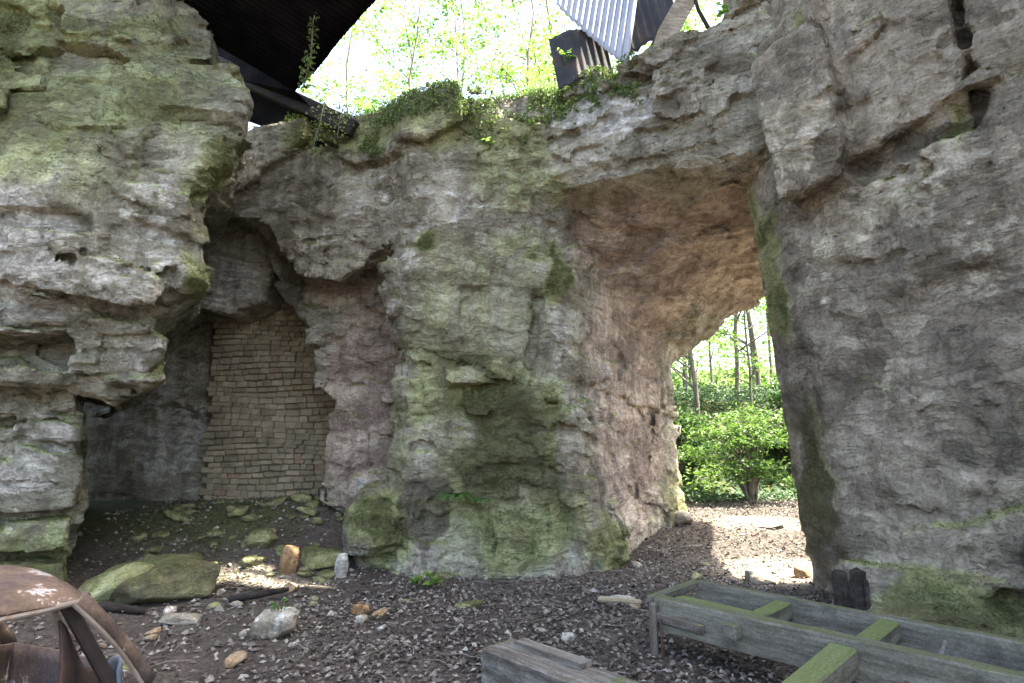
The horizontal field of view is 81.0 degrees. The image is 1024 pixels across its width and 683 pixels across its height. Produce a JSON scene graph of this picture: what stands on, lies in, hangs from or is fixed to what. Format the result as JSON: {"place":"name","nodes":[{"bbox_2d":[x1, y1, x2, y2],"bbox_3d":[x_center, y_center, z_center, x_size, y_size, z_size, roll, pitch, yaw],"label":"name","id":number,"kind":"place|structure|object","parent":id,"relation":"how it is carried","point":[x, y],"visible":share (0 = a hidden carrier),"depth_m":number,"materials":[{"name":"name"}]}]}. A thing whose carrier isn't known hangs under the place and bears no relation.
{"place":"outdoors","nodes":[
{"label":"outdoors","id":0,"kind":"place"},
{"bbox_2d":[4,369,854,682],"bbox_3d":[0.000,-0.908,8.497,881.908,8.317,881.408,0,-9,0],"label":"ground","id":1,"kind":"structure","parent":0,"point":[94,551],"depth_m":6.21,"materials":[{"name":"gravel"}]},
{"bbox_2d":[0,565,155,682],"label":"wrecked car","id":2,"kind":"object","parent":1,"relation":"on","point":[25,592],"visible":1,"depth_m":2.83,"materials":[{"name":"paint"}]},
{"bbox_2d":[78,562,154,602],"bbox_3d":[-3.905,2.445,5.966,0.863,0.365,0.729,-26,-16,15],"label":"boulder","id":3,"kind":"object","parent":1,"relation":"on","point":[101,587],"visible":0.48,"depth_m":5.77,"materials":[{"name":"stone"}]},
{"bbox_2d":[98,601,145,613],"bbox_3d":[-3.669,2.438,5.477,0.576,0.143,0.104,2,-9,-13],"label":"charred log","id":4,"kind":"object","parent":1,"relation":"on","point":[111,606],"visible":0.53,"depth_m":5.48,"materials":[{"name":"wood"}]},
{"bbox_2d":[0,0,253,582],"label":"rock overhang","id":5,"kind":"object","parent":1,"relation":"on","point":[108,354],"visible":0.96,"depth_m":6.30,"materials":[{"name":"grey stone"}]},
{"bbox_2d":[131,533,147,540],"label":"stone","id":6,"kind":"object","parent":1,"relation":"on","point":[141,536],"visible":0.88,"depth_m":7.54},
{"bbox_2d":[144,634,157,641],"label":"stone","id":7,"kind":"object","parent":1,"relation":"on","point":[153,636],"visible":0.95,"depth_m":4.91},
{"bbox_2d":[144,626,161,635],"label":"stone","id":8,"kind":"object","parent":1,"relation":"on","point":[156,630],"visible":0.86,"depth_m":5.11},
{"bbox_2d":[145,545,164,552],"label":"stone","id":9,"kind":"object","parent":1,"relation":"on","point":[155,549],"visible":0.97,"depth_m":7.23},
{"bbox_2d":[151,531,169,537],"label":"stone","id":10,"kind":"object","parent":1,"relation":"on","point":[161,534],"visible":0.98,"depth_m":7.63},
{"bbox_2d":[101,553,220,604],"bbox_3d":[-3.645,2.492,6.128,1.267,0.531,0.994,-7,-6,-21],"label":"boulder","id":11,"kind":"object","parent":1,"relation":"on","point":[170,577],"visible":0.55,"depth_m":5.89,"materials":[{"name":"stone"}]},
{"bbox_2d":[163,606,176,614],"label":"stone","id":12,"kind":"object","parent":1,"relation":"on","point":[168,609],"visible":0.8,"depth_m":5.64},
{"bbox_2d":[164,510,186,521],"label":"stone","id":13,"kind":"object","parent":1,"relation":"on","point":[175,515],"visible":0.92,"depth_m":8.03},
{"bbox_2d":[172,505,184,510],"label":"stone","id":14,"kind":"object","parent":1,"relation":"on","point":[178,507],"visible":0.57,"depth_m":8.35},
{"bbox_2d":[158,613,202,624],"bbox_3d":[-2.950,2.480,5.382,0.400,0.081,0.301,8,-10,-11],"label":"stone","id":15,"kind":"object","parent":1,"relation":"on","point":[179,618],"visible":0.88,"depth_m":5.28,"materials":[{"name":"stone"}]},
{"bbox_2d":[181,516,193,521],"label":"stone","id":16,"kind":"object","parent":1,"relation":"on","point":[186,518],"visible":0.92,"depth_m":8.02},
{"bbox_2d":[181,503,196,508],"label":"stone","id":17,"kind":"object","parent":1,"relation":"on","point":[189,505],"visible":0.52,"depth_m":8.45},
{"bbox_2d":[183,508,196,515],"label":"stone","id":18,"kind":"object","parent":1,"relation":"on","point":[189,512],"visible":0.84,"depth_m":8.21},
{"bbox_2d":[189,552,204,559],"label":"stone","id":19,"kind":"object","parent":1,"relation":"on","point":[197,554],"visible":0.2,"depth_m":7.06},
{"bbox_2d":[207,602,224,609],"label":"stone","id":20,"kind":"object","parent":1,"relation":"on","point":[212,605],"visible":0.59,"depth_m":5.71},
{"bbox_2d":[212,531,224,537],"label":"stone","id":21,"kind":"object","parent":1,"relation":"on","point":[215,534],"visible":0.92,"depth_m":7.69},
{"bbox_2d":[108,494,341,591],"bbox_3d":[-3.450,2.538,7.976,3.529,0.800,3.375,0,-9,0],"label":"ground moss","id":22,"kind":"object","parent":1,"relation":"on","point":[227,563],"visible":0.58,"depth_m":7.79,"materials":[{"name":"plant"}]},
{"bbox_2d":[225,505,244,512],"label":"stone","id":23,"kind":"object","parent":1,"relation":"on","point":[229,508],"visible":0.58,"depth_m":8.14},
{"bbox_2d":[224,650,247,668],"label":"stone","id":24,"kind":"object","parent":1,"relation":"on","point":[235,658],"visible":0.98,"depth_m":4.40,"materials":[{"name":"stone"}]},
{"bbox_2d":[230,600,242,606],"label":"stone","id":25,"kind":"object","parent":1,"relation":"on","point":[237,603],"visible":0.9,"depth_m":5.73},
{"bbox_2d":[225,505,248,516],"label":"stone","id":26,"kind":"object","parent":1,"relation":"on","point":[237,512],"visible":0.88,"depth_m":8.11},
{"bbox_2d":[238,628,248,636],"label":"stone","id":27,"kind":"object","parent":1,"relation":"on","point":[243,632],"visible":0.6,"depth_m":4.97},
{"bbox_2d":[240,513,258,521],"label":"stone","id":28,"kind":"object","parent":1,"relation":"on","point":[252,517],"visible":0.94,"depth_m":7.96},
{"bbox_2d":[240,554,265,568],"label":"stone","id":29,"kind":"object","parent":1,"relation":"on","point":[249,561],"visible":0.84,"depth_m":6.97,"materials":[{"name":"stone"}]},
{"bbox_2d":[228,587,288,602],"bbox_3d":[-2.522,2.527,5.999,0.572,0.083,0.082,6,-11,-34],"label":"charred log","id":30,"kind":"object","parent":1,"relation":"on","point":[255,594],"visible":0.96,"depth_m":5.96,"materials":[{"name":"wood"}]},
{"bbox_2d":[240,528,278,548],"bbox_3d":[-3.131,2.464,7.456,0.441,0.252,0.337,3,-10,-19],"label":"stone","id":31,"kind":"object","parent":1,"relation":"on","point":[262,537],"visible":0.89,"depth_m":7.36,"materials":[{"name":"stone"}]},
{"bbox_2d":[198,303,336,500],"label":"brick wall","id":32,"kind":"structure","parent":1,"relation":"on","point":[272,407],"depth_m":9.89,"materials":[{"name":"brick"}]},
{"bbox_2d":[247,606,299,639],"bbox_3d":[-1.948,2.324,4.927,0.407,0.239,0.276,5,-10,-30],"label":"stone","id":33,"kind":"object","parent":1,"relation":"on","point":[272,624],"visible":0.94,"depth_m":4.85,"materials":[{"name":"stone"}]},
{"bbox_2d":[270,597,292,610],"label":"seedling","id":34,"kind":"object","parent":33,"relation":"on","point":[280,607],"visible":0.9,"depth_m":4.95,"materials":[{"name":"green plant"}]},
{"bbox_2d":[260,496,287,506],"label":"stone","id":35,"kind":"object","parent":1,"relation":"on","point":[277,500],"visible":0.69,"depth_m":8.51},
{"bbox_2d":[276,545,284,555],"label":"stone","id":36,"kind":"object","parent":1,"relation":"on","point":[279,549],"visible":0.27,"depth_m":7.28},
{"bbox_2d":[279,545,299,574],"bbox_3d":[-2.581,2.553,6.958,0.208,0.371,0.202,7,-10,-9],"label":"stone","id":37,"kind":"object","parent":1,"relation":"on","point":[289,559],"visible":0.92,"depth_m":6.90,"materials":[{"name":"stone"}]},
{"bbox_2d":[284,582,296,592],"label":"stone","id":38,"kind":"object","parent":1,"relation":"on","point":[292,587],"visible":0.73,"depth_m":6.37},
{"bbox_2d":[290,493,312,501],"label":"stone","id":39,"kind":"object","parent":1,"relation":"on","point":[297,497],"visible":0.74,"depth_m":8.66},
{"bbox_2d":[296,569,311,577],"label":"stone","id":40,"kind":"object","parent":1,"relation":"on","point":[305,573],"visible":1,"depth_m":6.94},
{"bbox_2d":[295,506,318,516],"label":"stone","id":41,"kind":"object","parent":1,"relation":"on","point":[310,511],"visible":0.98,"depth_m":8.21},
{"bbox_2d":[305,500,320,508],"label":"stone","id":42,"kind":"object","parent":1,"relation":"on","point":[314,503],"visible":0.85,"depth_m":8.50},
{"bbox_2d":[308,517,323,523],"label":"stone","id":43,"kind":"object","parent":1,"relation":"on","point":[316,520],"visible":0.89,"depth_m":8.11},
{"bbox_2d":[300,546,338,569],"bbox_3d":[-2.345,2.668,7.426,0.569,0.230,0.538,4,-10,-21],"label":"stone","id":44,"kind":"object","parent":1,"relation":"on","point":[313,557],"visible":0.77,"depth_m":7.26,"materials":[{"name":"stone"}]},
{"bbox_2d":[314,493,327,501],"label":"stone","id":45,"kind":"object","parent":1,"relation":"on","point":[316,497],"visible":0.38,"depth_m":8.91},
{"bbox_2d":[312,575,331,583],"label":"stone","id":46,"kind":"object","parent":1,"relation":"on","point":[322,579],"visible":0.76,"depth_m":6.83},
{"bbox_2d":[316,569,335,578],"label":"stone","id":47,"kind":"object","parent":1,"relation":"on","point":[326,573],"visible":0.61,"depth_m":7.00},
{"bbox_2d":[334,553,348,577],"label":"stone","id":48,"kind":"object","parent":1,"relation":"on","point":[341,567],"visible":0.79,"depth_m":7.03,"materials":[{"name":"stone"}]},
{"bbox_2d":[298,0,404,114],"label":"slender tree","id":49,"kind":"object","parent":1,"relation":"on","point":[316,87],"visible":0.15,"depth_m":20.63,"materials":[{"name":"green plant"}]},
{"bbox_2d":[351,604,368,614],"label":"stone","id":50,"kind":"object","parent":1,"relation":"on","point":[357,609],"visible":0.9,"depth_m":5.58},
{"bbox_2d":[355,614,367,622],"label":"stone","id":51,"kind":"object","parent":1,"relation":"on","point":[363,617],"visible":0.7,"depth_m":5.33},
{"bbox_2d":[371,607,387,618],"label":"stone","id":52,"kind":"object","parent":1,"relation":"on","point":[380,612],"visible":0.89,"depth_m":5.44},
{"bbox_2d":[334,0,465,113],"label":"slender tree","id":53,"kind":"object","parent":1,"relation":"on","point":[376,101],"visible":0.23,"depth_m":17.29,"materials":[{"name":"green plant"}]},
{"bbox_2d":[369,25,459,105],"bbox_3d":[-4.665,-5.481,26.600,5.248,17.760,5.556,-4,-10,22],"label":"slender tree","id":54,"kind":"object","parent":1,"relation":"on","point":[406,51],"visible":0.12,"depth_m":26.90,"materials":[{"name":"green plant"}]},
{"bbox_2d":[408,570,443,586],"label":"seedling","id":55,"kind":"object","parent":1,"relation":"on","point":[417,579],"visible":0.94,"depth_m":6.63,"materials":[{"name":"green plant"}]},
{"bbox_2d":[84,0,774,578],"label":"rock wall","id":56,"kind":"structure","parent":1,"relation":"on","point":[644,208],"depth_m":8.02,"materials":[{"name":"stone"}]},
{"bbox_2d":[177,0,373,146],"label":"shed roof","id":57,"kind":"structure","parent":56,"relation":"on","point":[263,45],"depth_m":7.77,"materials":[{"name":"metal"}]},
{"bbox_2d":[298,12,319,93],"bbox_3d":[-2.410,-3.652,7.214,0.226,1.398,0.338,6,-11,-31],"label":"hanging ivy","id":58,"kind":"object","parent":57,"relation":"hanging from","point":[309,63],"visible":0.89,"depth_m":7.21,"materials":[{"name":"green plant"}]},
{"bbox_2d":[295,96,337,166],"bbox_3d":[-2.718,-2.862,8.287,0.469,1.089,0.422,0,-9,0],"label":"hanging ivy","id":59,"kind":"object","parent":57,"relation":"hanging from","point":[320,129],"visible":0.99,"depth_m":8.26,"materials":[{"name":"green plant"}]},
{"bbox_2d":[325,97,354,144],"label":"hanging ivy","id":60,"kind":"object","parent":56,"relation":"on","point":[341,116],"visible":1,"depth_m":8.29,"materials":[{"name":"green plant"}]},
{"bbox_2d":[433,492,477,500],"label":"fern","id":61,"kind":"object","parent":56,"relation":"attached to","point":[455,495],"visible":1,"depth_m":7.18,"materials":[{"name":"green plant"}]},
{"bbox_2d":[284,50,644,185],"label":"rim undergrowth","id":62,"kind":"object","parent":56,"relation":"on","point":[626,88],"visible":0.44,"depth_m":8.08,"materials":[{"name":"green plant"}]},
{"bbox_2d":[471,498,493,502],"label":"fern","id":63,"kind":"object","parent":56,"relation":"attached to","point":[481,499],"visible":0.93,"depth_m":7.20,"materials":[{"name":"green plant"}]},
{"bbox_2d":[0,0,1023,638],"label":"rock moss","id":64,"kind":"object","parent":56,"relation":"on","point":[512,322],"visible":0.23,"depth_m":6.49,"materials":[{"name":"plant"}]},
{"bbox_2d":[519,68,565,104],"bbox_3d":[0.476,-3.453,8.404,0.710,0.540,0.804,3,-9,-16],"label":"grass tuft","id":65,"kind":"object","parent":56,"relation":"on","point":[543,86],"visible":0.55,"depth_m":8.23,"materials":[{"name":"plant"}]},
{"bbox_2d":[549,29,613,87],"bbox_3d":[0.939,-3.851,8.080,0.884,0.898,0.134,0,-9,-1],"label":"corrugated sheet","id":66,"kind":"object","parent":56,"relation":"on","point":[583,47],"visible":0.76,"depth_m":8.09,"materials":[{"name":"metal"}]},
{"bbox_2d":[556,48,576,64],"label":"fern","id":67,"kind":"object","parent":66,"relation":"attached to","point":[561,51],"depth_m":7.97,"materials":[{"name":"green plant"}]},
{"bbox_2d":[556,0,636,66],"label":"corrugated sheet","id":68,"kind":"object","parent":56,"relation":"on","point":[607,25],"visible":0.99,"depth_m":8.05,"materials":[{"name":"metal"}]},
{"bbox_2d":[630,0,673,52],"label":"corrugated sheet","id":69,"kind":"object","parent":56,"relation":"on","point":[650,15],"visible":0.49,"depth_m":8.61,"materials":[{"name":"metal"}]},
{"bbox_2d":[650,0,694,45],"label":"wooden plank","id":70,"kind":"object","parent":56,"relation":"on","point":[676,17],"visible":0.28,"depth_m":8.15,"materials":[{"name":"wood"}]},
{"bbox_2d":[693,0,709,28],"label":"broken stick","id":71,"kind":"object","parent":56,"relation":"on","point":[702,16],"visible":0.9,"depth_m":8.00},
{"bbox_2d":[715,1,737,16],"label":"rim bush","id":72,"kind":"object","parent":56,"relation":"on","point":[724,8],"visible":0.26,"depth_m":7.31,"materials":[{"name":"green plant"}]},
{"bbox_2d":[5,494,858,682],"bbox_3d":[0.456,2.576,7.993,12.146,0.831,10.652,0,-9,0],"label":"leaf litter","id":73,"kind":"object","parent":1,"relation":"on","point":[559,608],"visible":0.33,"depth_m":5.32,"materials":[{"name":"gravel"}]},
{"bbox_2d":[597,596,641,604],"bbox_3d":[1.025,2.478,5.744,0.416,0.036,0.126,-3,-9,17],"label":"wooden board","id":74,"kind":"object","parent":73,"relation":"on","point":[608,599],"visible":1,"depth_m":5.72,"materials":[{"name":"wood"}]},
{"bbox_2d":[370,0,530,95],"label":"slender tree","id":75,"kind":"object","parent":1,"relation":"on","point":[441,43],"visible":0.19,"depth_m":18.55,"materials":[{"name":"green plant"}]},
{"bbox_2d":[105,501,795,682],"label":"twig litter","id":76,"kind":"object","parent":1,"relation":"on","point":[380,605],"visible":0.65,"depth_m":5.34,"materials":[{"name":"brown wood"}]},
{"bbox_2d":[387,0,524,95],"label":"slender tree","id":77,"kind":"object","parent":1,"relation":"on","point":[478,38],"visible":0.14,"depth_m":21.25,"materials":[{"name":"green plant"}]},
{"bbox_2d":[454,599,485,610],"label":"stone","id":78,"kind":"object","parent":1,"relation":"on","point":[476,603],"visible":0.77,"depth_m":5.60,"materials":[{"name":"stone"}]},
{"bbox_2d":[442,0,570,93],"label":"slender tree","id":79,"kind":"object","parent":1,"relation":"on","point":[482,67],"visible":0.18,"depth_m":16.54,"materials":[{"name":"green plant"}]},
{"bbox_2d":[475,37,557,97],"bbox_3d":[0.182,-4.965,23.318,5.332,16.091,5.938,4,-10,-21],"label":"slender tree","id":80,"kind":"object","parent":1,"relation":"on","point":[504,54],"visible":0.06,"depth_m":24.84,"materials":[{"name":"green plant"}]},
{"bbox_2d":[469,0,577,94],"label":"slender tree","id":81,"kind":"object","parent":1,"relation":"on","point":[508,77],"visible":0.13,"depth_m":19.08,"materials":[{"name":"green plant"}]},
{"bbox_2d":[505,28,557,92],"bbox_3d":[0.861,-5.680,26.327,5.634,17.917,5.660,-5,-10,31],"label":"slender tree","id":82,"kind":"object","parent":1,"relation":"on","point":[548,62],"visible":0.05,"depth_m":27.94,"materials":[{"name":"green plant"}]},
{"bbox_2d":[481,638,640,682],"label":"timber baulk","id":83,"kind":"object","parent":1,"relation":"on","point":[506,661],"visible":0.77,"depth_m":3.76,"materials":[{"name":"wood"}]},
{"bbox_2d":[514,638,591,669],"bbox_3d":[0.255,2.015,3.883,0.105,0.036,0.587,9,-13,-44],"label":"timber offcut","id":84,"kind":"object","parent":83,"relation":"on","point":[558,655],"visible":1,"depth_m":3.84,"materials":[{"name":"wood"}]},
{"bbox_2d":[561,632,575,641],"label":"stone","id":85,"kind":"object","parent":1,"relation":"on","point":[567,636],"visible":0.98,"depth_m":4.76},
{"bbox_2d":[609,595,635,598],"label":"stone","id":86,"kind":"object","parent":1,"relation":"on","point":[624,596],"visible":0.45,"depth_m":5.87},
{"bbox_2d":[631,561,641,567],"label":"stone","id":87,"kind":"object","parent":1,"relation":"on","point":[634,563],"visible":0.69,"depth_m":7.75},
{"bbox_2d":[613,4,710,392],"bbox_3d":[6.476,-6.811,24.294,6.414,19.564,5.788,-4,-11,31],"label":"slender tree","id":88,"kind":"object","parent":1,"relation":"on","point":[685,362],"visible":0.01,"depth_m":23.99,"materials":[{"name":"green plant"}]},
{"bbox_2d":[639,0,727,417],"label":"slender tree","id":89,"kind":"object","parent":1,"relation":"on","point":[691,360],"visible":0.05,"depth_m":17.87,"materials":[{"name":"green plant"}]},
{"bbox_2d":[674,510,692,524],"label":"stone","id":90,"kind":"object","parent":1,"relation":"on","point":[682,517],"visible":0.56,"depth_m":9.82,"materials":[{"name":"stone"}]},
{"bbox_2d":[691,572,701,579],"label":"stone","id":91,"kind":"object","parent":1,"relation":"on","point":[695,575],"visible":0.75,"depth_m":6.95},
{"bbox_2d":[673,406,732,471],"bbox_3d":[4.092,2.502,15.440,3.167,1.946,2.927,-4,-10,24],"label":"leafy shrub","id":92,"kind":"object","parent":1,"relation":"on","point":[682,437],"visible":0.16,"depth_m":14.98,"materials":[{"name":"green plant"}]},
{"bbox_2d":[673,317,743,391],"bbox_3d":[8.056,-3.557,27.554,4.867,12.979,4.202,-1,-9,8],"label":"slender tree","id":93,"kind":"object","parent":1,"relation":"on","point":[690,376],"visible":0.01,"depth_m":27.01,"materials":[{"name":"green plant"}]},
{"bbox_2d":[705,316,738,382],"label":"slender tree","id":94,"kind":"object","parent":1,"relation":"on","point":[710,358],"visible":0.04,"depth_m":30.22,"materials":[{"name":"green plant"}]},
{"bbox_2d":[672,298,774,380],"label":"distant woodland","id":95,"kind":"object","parent":1,"relation":"on","point":[719,352],"visible":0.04,"depth_m":44.35,"materials":[{"name":"green plant"}]},
{"bbox_2d":[671,360,778,399],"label":"bank undergrowth","id":96,"kind":"object","parent":1,"relation":"on","point":[729,383],"visible":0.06,"depth_m":27.35,"materials":[{"name":"green plant"}]},
{"bbox_2d":[693,0,769,397],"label":"slender tree","id":97,"kind":"object","parent":1,"relation":"on","point":[736,316],"visible":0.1,"depth_m":19.87,"materials":[{"name":"green plant"}]},
{"bbox_2d":[702,21,761,394],"bbox_3d":[8.688,-7.720,22.950,6.590,20.954,6.534,-1,-9,8],"label":"slender tree","id":98,"kind":"object","parent":1,"relation":"on","point":[754,347],"visible":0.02,"depth_m":21.69,"materials":[{"name":"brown plant"}]},
{"bbox_2d":[674,400,794,501],"bbox_3d":[4.688,2.367,12.941,3.357,2.322,3.164,2,-9,-11],"label":"leafy shrub","id":99,"kind":"object","parent":1,"relation":"on","point":[740,440],"visible":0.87,"depth_m":12.51,"materials":[{"name":"green plant"}]},
{"bbox_2d":[673,382,796,502],"bbox_3d":[6.502,2.671,17.195,17.114,3.528,9.112,0,-9,0],"label":"ivy ground cover","id":100,"kind":"object","parent":1,"relation":"on","point":[784,494],"visible":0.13,"depth_m":15.53,"materials":[{"name":"green plant"}]},
{"bbox_2d":[696,17,773,398],"bbox_3d":[9.177,-5.123,24.156,5.135,15.951,5.900,-3,-10,20],"label":"slender tree","id":101,"kind":"object","parent":1,"relation":"on","point":[742,350],"visible":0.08,"depth_m":24.28,"materials":[{"name":"green plant"}]},
{"bbox_2d":[707,297,773,413],"bbox_3d":[6.829,-1.890,18.227,2.817,8.591,2.542,-5,-10,28],"label":"slender tree","id":102,"kind":"object","parent":1,"relation":"on","point":[758,308],"visible":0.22,"depth_m":17.72,"materials":[{"name":"green plant"}]},
{"bbox_2d":[717,379,790,453],"bbox_3d":[7.346,2.076,15.510,3.854,2.314,3.375,0,-9,0],"label":"leafy shrub","id":103,"kind":"object","parent":1,"relation":"on","point":[776,397],"visible":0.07,"depth_m":15.52,"materials":[{"name":"green plant"}]},
{"bbox_2d":[744,568,776,584],"bbox_3d":[2.856,2.715,6.893,0.382,0.174,0.301,2,-9,-15],"label":"stone","id":104,"kind":"object","parent":1,"relation":"on","point":[755,576],"visible":0.83,"depth_m":6.81,"materials":[{"name":"stone"}]},
{"bbox_2d":[763,303,773,385],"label":"slender tree","id":105,"kind":"object","parent":1,"relation":"on","point":[770,359],"visible":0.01,"depth_m":29.27,"materials":[{"name":"brown plant"}]},
{"bbox_2d":[756,522,784,528],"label":"stone","id":106,"kind":"object","parent":1,"relation":"on","point":[768,525],"visible":0.98,"depth_m":9.57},
{"bbox_2d":[793,565,810,577],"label":"stone","id":107,"kind":"object","parent":1,"relation":"on","point":[800,571],"visible":0.91,"depth_m":7.03,"materials":[{"name":"stone"}]},
{"bbox_2d":[646,579,1023,682],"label":"timber chassis","id":108,"kind":"object","parent":1,"relation":"on","point":[817,642],"visible":0.98,"depth_m":3.92,"materials":[{"name":"wood"}]},
{"bbox_2d":[831,567,870,610],"bbox_3d":[3.175,2.403,5.604,0.312,0.557,0.165,-8,-12,40],"label":"wooden stump","id":109,"kind":"object","parent":1,"relation":"on","point":[859,599],"visible":0.57,"depth_m":5.58,"materials":[{"name":"wood"}]},
{"bbox_2d":[723,0,1023,638],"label":"rock buttress","id":110,"kind":"object","parent":1,"relation":"on","point":[915,442],"visible":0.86,"depth_m":5.65,"materials":[{"name":"grey stone"}]},
{"bbox_2d":[248,0,775,371],"label":"sky","id":111,"kind":"structure","parent":0,"point":[358,56],"materials":[{"name":"white"}]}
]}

